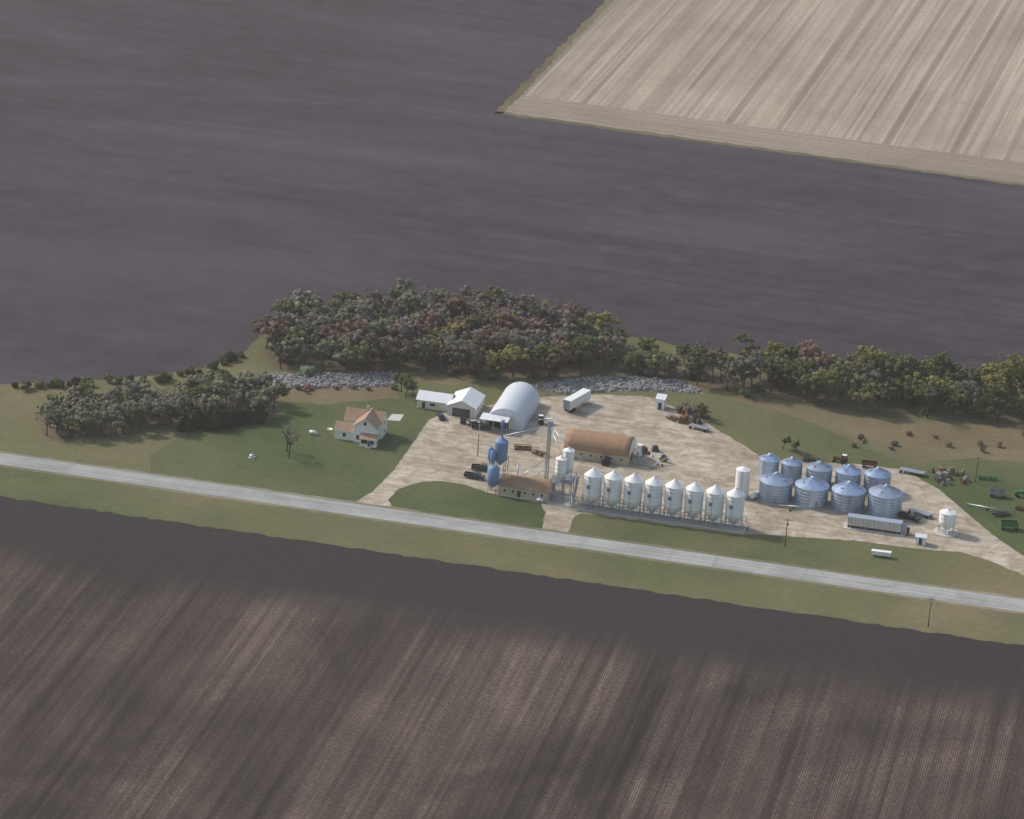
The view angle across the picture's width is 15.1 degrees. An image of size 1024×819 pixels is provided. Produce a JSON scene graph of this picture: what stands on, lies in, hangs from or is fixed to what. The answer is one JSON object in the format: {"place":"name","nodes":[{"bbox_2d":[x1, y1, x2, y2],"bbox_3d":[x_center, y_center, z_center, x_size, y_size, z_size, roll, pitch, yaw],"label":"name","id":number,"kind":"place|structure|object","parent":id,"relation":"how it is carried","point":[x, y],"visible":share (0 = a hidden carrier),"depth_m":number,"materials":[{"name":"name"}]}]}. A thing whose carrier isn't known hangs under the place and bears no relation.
{"place":"outdoors","nodes":[
{"label":"outdoors","id":0,"kind":"place"},
{"bbox_2d":[35,395,283,441],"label":"yard soil","id":1,"kind":"structure","parent":0,"point":[149,425],"depth_m":1106.31,"materials":[{"name":"soil"},{"name":"leaf litter"},{"name":"grass"}]},
{"bbox_2d":[34,368,289,437],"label":"trees","id":2,"kind":"object","parent":1,"relation":"on","point":[115,402],"visible":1,"depth_m":1109.98,"materials":[{"name":"green plant"}]},
{"bbox_2d":[176,401,268,432],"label":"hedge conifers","id":3,"kind":"object","parent":1,"relation":"on","point":[214,419],"visible":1,"depth_m":1107.46,"materials":[{"name":"green plant"}]},
{"bbox_2d":[150,399,431,500],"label":"house lawn","id":4,"kind":"structure","parent":0,"point":[322,462],"depth_m":1093.85,"materials":[{"name":"green plant"}]},
{"bbox_2d":[334,405,388,448],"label":"farmhouse","id":5,"kind":"object","parent":4,"relation":"on","point":[366,428],"visible":1,"depth_m":1105.99,"materials":[{"name":"white paint"}]},
{"bbox_2d":[387,414,403,420],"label":"concrete slab","id":6,"kind":"structure","parent":4,"relation":"on","point":[396,417],"depth_m":1125.86,"materials":[{"name":"concrete"}]},
{"bbox_2d":[282,373,390,388],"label":"rubble rock","id":7,"kind":"object","parent":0,"point":[338,382],"visible":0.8,"depth_m":1151.04,"materials":[{"name":"grey stone"}]},
{"bbox_2d":[271,371,396,388],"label":"rock pile","id":8,"kind":"object","parent":7,"relation":"on","point":[348,379],"visible":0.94,"depth_m":1150.24,"materials":[{"name":"grey stone"}]},
{"bbox_2d":[262,316,613,379],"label":"grove soil","id":9,"kind":"structure","parent":0,"point":[411,365],"depth_m":1167.94,"materials":[{"name":"soil"},{"name":"leaf litter"},{"name":"grass"}]},
{"bbox_2d":[252,278,629,379],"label":"trees","id":10,"kind":"object","parent":9,"relation":"on","point":[365,320],"visible":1,"depth_m":1173.51,"materials":[{"name":"green plant"}]},
{"bbox_2d":[388,481,545,527],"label":"island lawn","id":11,"kind":"structure","parent":0,"point":[452,499],"depth_m":1067.37,"materials":[{"name":"green plant"}]},
{"bbox_2d":[261,370,700,388],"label":"dry weeds","id":12,"kind":"object","parent":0,"point":[451,381],"visible":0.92,"depth_m":1157.10,"materials":[{"name":"brown plant"}]},
{"bbox_2d":[0,0,1023,383],"bbox_3d":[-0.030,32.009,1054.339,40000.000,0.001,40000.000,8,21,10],"label":"ground","id":13,"kind":"structure","parent":0,"point":[196,184],"depth_m":1321.90,"materials":[{"name":"soil"}]},
{"bbox_2d":[0,333,1023,644],"bbox_3d":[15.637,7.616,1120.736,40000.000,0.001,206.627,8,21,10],"label":"farm grass","id":14,"kind":"structure","parent":13,"relation":"on","point":[20,431],"depth_m":1044.76,"materials":[{"name":"green plant"}]},
{"bbox_2d":[261,386,399,404],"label":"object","id":15,"kind":"object","parent":14,"relation":"on","point":[325,396],"visible":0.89,"depth_m":1140.04,"materials":[{"name":"brown soil"}]},
{"bbox_2d":[704,389,1023,465],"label":"dry grass margin","id":16,"kind":"object","parent":14,"relation":"on","point":[829,418],"visible":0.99,"depth_m":1144.04,"materials":[{"name":"green plant"}]},
{"bbox_2d":[841,419,1023,449],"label":"reed patch","id":17,"kind":"object","parent":16,"relation":"on","point":[963,436],"visible":1,"depth_m":1140.32,"materials":[{"name":"brown plant"}]},
{"bbox_2d":[927,597,934,626],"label":"utility pole","id":18,"kind":"object","parent":14,"relation":"on","point":[931,603],"depth_m":1006.50,"materials":[{"name":"brown wood"}]},
{"bbox_2d":[11,349,1023,457],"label":"bushes","id":19,"kind":"object","parent":13,"relation":"on","point":[406,381],"visible":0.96,"depth_m":1137.59,"materials":[{"name":"green plant"}]},
{"bbox_2d":[609,337,703,376],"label":"grove trees","id":20,"kind":"object","parent":13,"relation":"on","point":[649,359],"visible":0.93,"depth_m":1172.03,"materials":[{"name":"green plant"}]},
{"bbox_2d":[569,513,1023,597],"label":"grass strip","id":21,"kind":"object","parent":13,"relation":"on","point":[959,570],"depth_m":1050.34,"materials":[{"name":"green plant"}]},
{"bbox_2d":[784,518,788,546],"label":"utility pole","id":22,"kind":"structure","parent":21,"relation":"on","point":[786,531],"depth_m":1051.36,"materials":[{"name":"brown wood"}]},
{"bbox_2d":[871,549,890,556],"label":"tank","id":23,"kind":"object","parent":21,"relation":"on","point":[881,552],"visible":1,"depth_m":1049.87,"materials":[{"name":"white metal"}]},
{"bbox_2d":[0,496,1023,818],"bbox_3d":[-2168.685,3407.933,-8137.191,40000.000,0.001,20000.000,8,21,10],"label":"tilled field","id":24,"kind":"structure","parent":0,"point":[160,670],"depth_m":953.39,"materials":[{"name":"brown soil"}]},
{"bbox_2d":[0,453,1023,611],"bbox_3d":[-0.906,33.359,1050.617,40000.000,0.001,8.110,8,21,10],"label":"road","id":25,"kind":"structure","parent":0,"point":[971,598],"depth_m":1050.12,"materials":[{"name":"grey asphalt"}]},
{"bbox_2d":[6,458,1020,605],"bbox_3d":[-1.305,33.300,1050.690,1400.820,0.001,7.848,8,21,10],"label":"road joints","id":26,"kind":"object","parent":25,"relation":"on","point":[513,532],"visible":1,"depth_m":1049.88,"materials":[{"name":"grey"}]},
{"bbox_2d":[0,464,1023,613],"bbox_3d":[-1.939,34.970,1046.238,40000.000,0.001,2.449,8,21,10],"label":"road shoulder","id":27,"kind":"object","parent":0,"point":[485,535],"depth_m":1046.15},
{"bbox_2d":[0,451,1023,599],"bbox_3d":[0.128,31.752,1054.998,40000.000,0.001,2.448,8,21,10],"label":"road shoulder","id":28,"kind":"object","parent":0,"point":[506,524],"depth_m":1055.08},
{"bbox_2d":[612,351,699,381],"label":"grove floor soil","id":29,"kind":"structure","parent":0,"point":[671,374],"depth_m":1174.55,"materials":[{"name":"brown soil"}]},
{"bbox_2d":[357,394,1023,574],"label":"yard gravel","id":30,"kind":"structure","parent":0,"point":[443,450],"depth_m":1098.59,"materials":[{"name":"beige gravel"}]},
{"bbox_2d":[437,412,445,419],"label":"garage car","id":31,"kind":"object","parent":30,"relation":"on","point":[440,415],"visible":1,"depth_m":1126.13,"materials":[{"name":"grey paint"}]},
{"bbox_2d":[416,387,485,417],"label":"farm shed","id":32,"kind":"structure","parent":30,"relation":"on","point":[468,402],"depth_m":1132.94,"materials":[{"name":"beige metal"}]},
{"bbox_2d":[460,416,466,423],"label":"garage car","id":33,"kind":"object","parent":30,"relation":"on","point":[463,419],"visible":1,"depth_m":1124.62,"materials":[{"name":"black paint"}]},
{"bbox_2d":[466,419,478,425],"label":"pickup truck","id":34,"kind":"object","parent":30,"relation":"on","point":[469,422],"visible":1,"depth_m":1123.31,"materials":[{"name":"grey paint"}]},
{"bbox_2d":[463,471,485,480],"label":"truck","id":35,"kind":"object","parent":30,"relation":"on","point":[475,475],"visible":1,"depth_m":1084.39,"materials":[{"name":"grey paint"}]},
{"bbox_2d":[471,463,487,471],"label":"truck","id":36,"kind":"object","parent":30,"relation":"on","point":[481,466],"visible":0.82,"depth_m":1090.41,"materials":[{"name":"grey paint"}]},
{"bbox_2d":[471,422,489,429],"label":"vehicles","id":37,"kind":"object","parent":30,"relation":"on","point":[485,425],"visible":1,"depth_m":1120.49,"materials":[{"name":"black paint"}]},
{"bbox_2d":[487,419,508,493],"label":"blue silos","id":38,"kind":"object","parent":30,"relation":"on","point":[498,453],"visible":1,"depth_m":1074.13,"materials":[{"name":"paint"}]},
{"bbox_2d":[479,382,539,433],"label":"quonset shed","id":39,"kind":"structure","parent":30,"relation":"on","point":[516,405],"depth_m":1126.35,"materials":[{"name":"metal"}]},
{"bbox_2d":[514,444,536,450],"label":"wagon","id":40,"kind":"object","parent":30,"relation":"on","point":[527,447],"visible":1,"depth_m":1108.33,"materials":[{"name":"metal"}]},
{"bbox_2d":[497,473,554,501],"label":"mill building","id":41,"kind":"structure","parent":30,"relation":"on","point":[523,487],"depth_m":1073.77,"materials":[{"name":"beige"}]},
{"bbox_2d":[517,463,543,476],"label":"mill augers","id":42,"kind":"object","parent":30,"relation":"on","point":[528,470],"visible":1,"depth_m":1082.67,"materials":[{"name":"metal"}]},
{"bbox_2d":[531,449,550,456],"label":"disc harrow","id":43,"kind":"object","parent":30,"relation":"on","point":[541,452],"visible":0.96,"depth_m":1105.12,"materials":[{"name":"metal"}]},
{"bbox_2d":[503,420,583,497],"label":"grain elevator leg","id":44,"kind":"object","parent":30,"relation":"on","point":[550,428],"visible":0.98,"depth_m":1075.66,"materials":[{"name":"metal"}]},
{"bbox_2d":[537,414,551,424],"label":"machine","id":45,"kind":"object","parent":30,"relation":"on","point":[541,419],"visible":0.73,"depth_m":1127.29,"materials":[{"name":"white paint"}]},
{"bbox_2d":[548,447,578,506],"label":"hopper silos","id":46,"kind":"object","parent":30,"relation":"on","point":[564,465],"visible":1,"depth_m":1069.78,"materials":[{"name":"white paint"}]},
{"bbox_2d":[563,388,590,411],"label":"semi trailer","id":47,"kind":"object","parent":30,"relation":"on","point":[575,399],"visible":1,"depth_m":1140.16,"materials":[{"name":"white paint"}]},
{"bbox_2d":[582,467,602,509],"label":"hopper bin","id":48,"kind":"object","parent":30,"relation":"on","point":[592,485],"visible":1,"depth_m":1066.43,"materials":[{"name":"white metal"}]},
{"bbox_2d":[564,428,635,465],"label":"brown barn","id":49,"kind":"structure","parent":30,"relation":"on","point":[596,446],"depth_m":1102.92,"materials":[{"name":"brown metal"}]},
{"bbox_2d":[601,456,609,465],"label":"vehicle","id":50,"kind":"object","parent":30,"relation":"on","point":[605,460],"visible":1,"depth_m":1100.02,"materials":[{"name":"black plastic"}]},
{"bbox_2d":[602,470,622,512],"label":"hopper bin","id":51,"kind":"object","parent":30,"relation":"on","point":[612,490],"visible":1,"depth_m":1065.42,"materials":[{"name":"white metal"}]},
{"bbox_2d":[622,473,642,514],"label":"hopper bin","id":52,"kind":"object","parent":30,"relation":"on","point":[633,487],"visible":1,"depth_m":1064.39,"materials":[{"name":"white metal"}]},
{"bbox_2d":[634,443,666,462],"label":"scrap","id":53,"kind":"object","parent":30,"relation":"on","point":[641,450],"visible":0.93,"depth_m":1110.77,"materials":[{"name":"grey metal"}]},
{"bbox_2d":[643,476,663,518],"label":"hopper bin","id":54,"kind":"object","parent":30,"relation":"on","point":[653,492],"visible":1,"depth_m":1063.40,"materials":[{"name":"white metal"}]},
{"bbox_2d":[650,455,669,468],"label":"auger","id":55,"kind":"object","parent":30,"relation":"on","point":[651,467],"depth_m":1102.58,"materials":[{"name":"metal"}]},
{"bbox_2d":[655,393,666,409],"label":"shed","id":56,"kind":"structure","parent":30,"relation":"on","point":[660,401],"depth_m":1145.24,"materials":[{"name":"white paint"}]},
{"bbox_2d":[576,493,748,532],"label":"concrete pad","id":57,"kind":"object","parent":30,"relation":"on","point":[702,523],"visible":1,"depth_m":1065.82,"materials":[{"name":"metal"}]},
{"bbox_2d":[666,414,679,421],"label":"junk implement","id":58,"kind":"object","parent":30,"relation":"on","point":[675,419],"visible":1,"depth_m":1138.11,"materials":[{"name":"metal"}]},
{"bbox_2d":[663,479,683,520],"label":"hopper bin","id":59,"kind":"object","parent":30,"relation":"on","point":[673,497],"visible":1,"depth_m":1062.33,"materials":[{"name":"white metal"}]},
{"bbox_2d":[683,482,703,524],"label":"hopper bin","id":60,"kind":"object","parent":30,"relation":"on","point":[694,497],"visible":1,"depth_m":1061.31,"materials":[{"name":"white metal"}]},
{"bbox_2d":[689,423,712,431],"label":"trailer","id":61,"kind":"object","parent":30,"relation":"on","point":[705,428],"visible":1,"depth_m":1131.67,"materials":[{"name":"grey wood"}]},
{"bbox_2d":[704,484,724,527],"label":"hopper bin","id":62,"kind":"object","parent":30,"relation":"on","point":[714,502],"visible":1,"depth_m":1060.26,"materials":[{"name":"white metal"}]},
{"bbox_2d":[724,487,744,529],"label":"hopper bin","id":63,"kind":"object","parent":30,"relation":"on","point":[735,502],"visible":1,"depth_m":1059.23,"materials":[{"name":"white metal"}]},
{"bbox_2d":[735,466,750,498],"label":"silo","id":64,"kind":"object","parent":30,"relation":"on","point":[742,480],"visible":0.69,"depth_m":1082.05,"materials":[{"name":"paint"}]},
{"bbox_2d":[750,491,757,498],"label":"lying tank","id":65,"kind":"object","parent":30,"relation":"on","point":[753,495],"visible":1,"depth_m":1083.46,"materials":[{"name":"white metal"}]},
{"bbox_2d":[757,453,779,478],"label":"grain bin","id":66,"kind":"object","parent":30,"relation":"on","point":[768,462],"visible":0.84,"depth_m":1096.38,"materials":[{"name":"metal"}]},
{"bbox_2d":[757,472,792,504],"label":"grain bin","id":67,"kind":"object","parent":30,"relation":"on","point":[775,488],"visible":1,"depth_m":1081.41,"materials":[{"name":"metal"}]},
{"bbox_2d":[781,456,802,483],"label":"grain bin","id":68,"kind":"object","parent":30,"relation":"on","point":[792,466],"visible":0.86,"depth_m":1095.61,"materials":[{"name":"metal"}]},
{"bbox_2d":[778,505,807,511],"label":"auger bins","id":69,"kind":"object","parent":30,"relation":"on","point":[793,508],"visible":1,"depth_m":1077.06,"materials":[{"name":"metal"}]},
{"bbox_2d":[793,476,828,508],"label":"grain bin","id":70,"kind":"object","parent":30,"relation":"on","point":[811,492],"visible":1,"depth_m":1079.74,"materials":[{"name":"metal"}]},
{"bbox_2d":[803,457,825,461],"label":"planter back","id":71,"kind":"object","parent":30,"relation":"on","point":[809,459],"visible":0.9,"depth_m":1113.52,"materials":[{"name":"grey metal"}]},
{"bbox_2d":[806,460,832,486],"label":"grain bin","id":72,"kind":"object","parent":30,"relation":"on","point":[818,469],"visible":0.77,"depth_m":1094.22,"materials":[{"name":"metal"}]},
{"bbox_2d":[830,481,865,513],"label":"grain bin","id":73,"kind":"object","parent":30,"relation":"on","point":[847,497],"visible":1,"depth_m":1078.04,"materials":[{"name":"metal"}]},
{"bbox_2d":[834,464,861,484],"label":"grain bin","id":74,"kind":"object","parent":30,"relation":"on","point":[847,473],"visible":0.81,"depth_m":1093.11,"materials":[{"name":"metal"}]},
{"bbox_2d":[862,460,882,467],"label":"farm wagon","id":75,"kind":"object","parent":30,"relation":"on","point":[869,463],"visible":0.89,"depth_m":1111.06,"materials":[{"name":"metal"}]},
{"bbox_2d":[843,513,909,536],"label":"grain dryer","id":76,"kind":"object","parent":30,"relation":"on","point":[875,524],"visible":1,"depth_m":1066.51,"materials":[{"name":"metal"}]},
{"bbox_2d":[863,466,891,493],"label":"grain bin","id":77,"kind":"object","parent":30,"relation":"on","point":[877,475],"visible":0.77,"depth_m":1091.87,"materials":[{"name":"metal"}]},
{"bbox_2d":[866,484,902,518],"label":"grain bin","id":78,"kind":"object","parent":30,"relation":"on","point":[885,501],"visible":1,"depth_m":1076.34,"materials":[{"name":"metal"}]},
{"bbox_2d":[898,511,920,522],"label":"truck by bins","id":79,"kind":"object","parent":30,"relation":"on","point":[913,517],"visible":1,"depth_m":1075.88,"materials":[{"name":"black metal"}]},
{"bbox_2d":[915,533,927,545],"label":"pump shed","id":80,"kind":"structure","parent":30,"relation":"on","point":[921,538],"depth_m":1059.83,"materials":[{"name":"white paint"}]},
{"bbox_2d":[908,507,935,518],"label":"flat trailer","id":81,"kind":"object","parent":30,"relation":"on","point":[927,514],"visible":1,"depth_m":1080.03,"materials":[{"name":"grey metal"}]},
{"bbox_2d":[933,508,958,536],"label":"hopper bin","id":82,"kind":"object","parent":30,"relation":"on","point":[947,518],"visible":1,"depth_m":1067.53,"materials":[{"name":"metal"}]},
{"bbox_2d":[546,390,899,468],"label":"back lawn","id":83,"kind":"structure","parent":0,"point":[760,431],"depth_m":1134.99,"materials":[{"name":"green plant"}]},
{"bbox_2d":[530,374,699,393],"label":"rock pile","id":84,"kind":"object","parent":83,"relation":"on","point":[611,383],"visible":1,"depth_m":1161.22,"materials":[{"name":"grey stone"}]},
{"bbox_2d":[534,379,703,393],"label":"rubble rock","id":85,"kind":"object","parent":83,"relation":"on","point":[628,390],"visible":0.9,"depth_m":1160.12,"materials":[{"name":"grey stone"}]},
{"bbox_2d":[676,402,709,424],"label":"scrap heap","id":86,"kind":"object","parent":83,"relation":"on","point":[692,416],"visible":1,"depth_m":1138.51,"materials":[{"name":"metal"}]},
{"bbox_2d":[832,454,847,464],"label":"tractor","id":87,"kind":"object","parent":83,"relation":"on","point":[843,459],"visible":0.99,"depth_m":1113.27,"materials":[{"name":"metal"}]},
{"bbox_2d":[505,0,1023,182],"bbox_3d":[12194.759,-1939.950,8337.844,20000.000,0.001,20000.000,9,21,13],"label":"stubble field","id":88,"kind":"structure","parent":0,"point":[935,85],"depth_m":1490.25,"materials":[{"name":"beige plant"}]},
{"bbox_2d":[494,0,613,113],"bbox_3d":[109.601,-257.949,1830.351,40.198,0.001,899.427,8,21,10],"label":"grass strip","id":89,"kind":"object","parent":88,"relation":"on","point":[526,84],"visible":1,"depth_m":1496.08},
{"bbox_2d":[495,111,1023,185],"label":"grass strip","id":90,"kind":"object","parent":88,"relation":"on","point":[753,147],"visible":1,"depth_m":1401.59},
{"bbox_2d":[690,372,1023,426],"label":"tree belt soil","id":91,"kind":"structure","parent":0,"point":[1007,416],"depth_m":1162.56,"materials":[{"name":"soil"},{"name":"grass"}]},
{"bbox_2d":[684,333,1023,422],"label":"trees","id":92,"kind":"object","parent":91,"relation":"on","point":[954,383],"visible":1,"depth_m":1161.63,"materials":[{"name":"green plant"}]},
{"bbox_2d":[909,462,1023,555],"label":"lawn","id":93,"kind":"structure","parent":0,"point":[972,491],"depth_m":1098.03,"materials":[{"name":"green plant"}]},
{"bbox_2d":[899,467,928,476],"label":"trailer","id":94,"kind":"object","parent":93,"relation":"on","point":[920,472],"visible":1,"depth_m":1109.16,"materials":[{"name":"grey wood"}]},
{"bbox_2d":[928,466,969,485],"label":"scrap pile","id":95,"kind":"object","parent":93,"relation":"on","point":[941,473],"visible":1,"depth_m":1107.06,"materials":[{"name":"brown wood"}]},
{"bbox_2d":[967,503,1011,511],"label":"auger","id":96,"kind":"object","parent":93,"relation":"on","point":[968,504],"visible":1,"depth_m":1086.99,"materials":[{"name":"metal"}]},
{"bbox_2d":[978,474,1001,480],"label":"drill","id":97,"kind":"object","parent":93,"relation":"on","point":[991,478],"visible":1,"depth_m":1108.84,"materials":[{"name":"green paint"}]},
{"bbox_2d":[989,488,1008,498],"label":"grey wagon","id":98,"kind":"object","parent":93,"relation":"on","point":[992,492],"visible":1,"depth_m":1095.89,"materials":[{"name":"metal"}]},
{"bbox_2d":[992,510,1011,516],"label":"cultivator","id":99,"kind":"object","parent":93,"relation":"on","point":[1002,513],"visible":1,"depth_m":1083.88,"materials":[{"name":"grey metal"}]},
{"bbox_2d":[999,519,1023,530],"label":"farm wagon","id":100,"kind":"object","parent":93,"relation":"on","point":[1014,524],"visible":1,"depth_m":1073.69,"materials":[{"name":"paint"}]},
{"bbox_2d":[1014,489,1023,497],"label":"tractor","id":101,"kind":"object","parent":93,"relation":"on","point":[1017,492],"visible":1,"depth_m":1097.59,"materials":[{"name":"green paint"}]},
{"bbox_2d":[1015,505,1023,511],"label":"plow","id":102,"kind":"object","parent":93,"relation":"on","point":[1020,508],"visible":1,"depth_m":1088.54,"materials":[{"name":"metal"}]}
]}

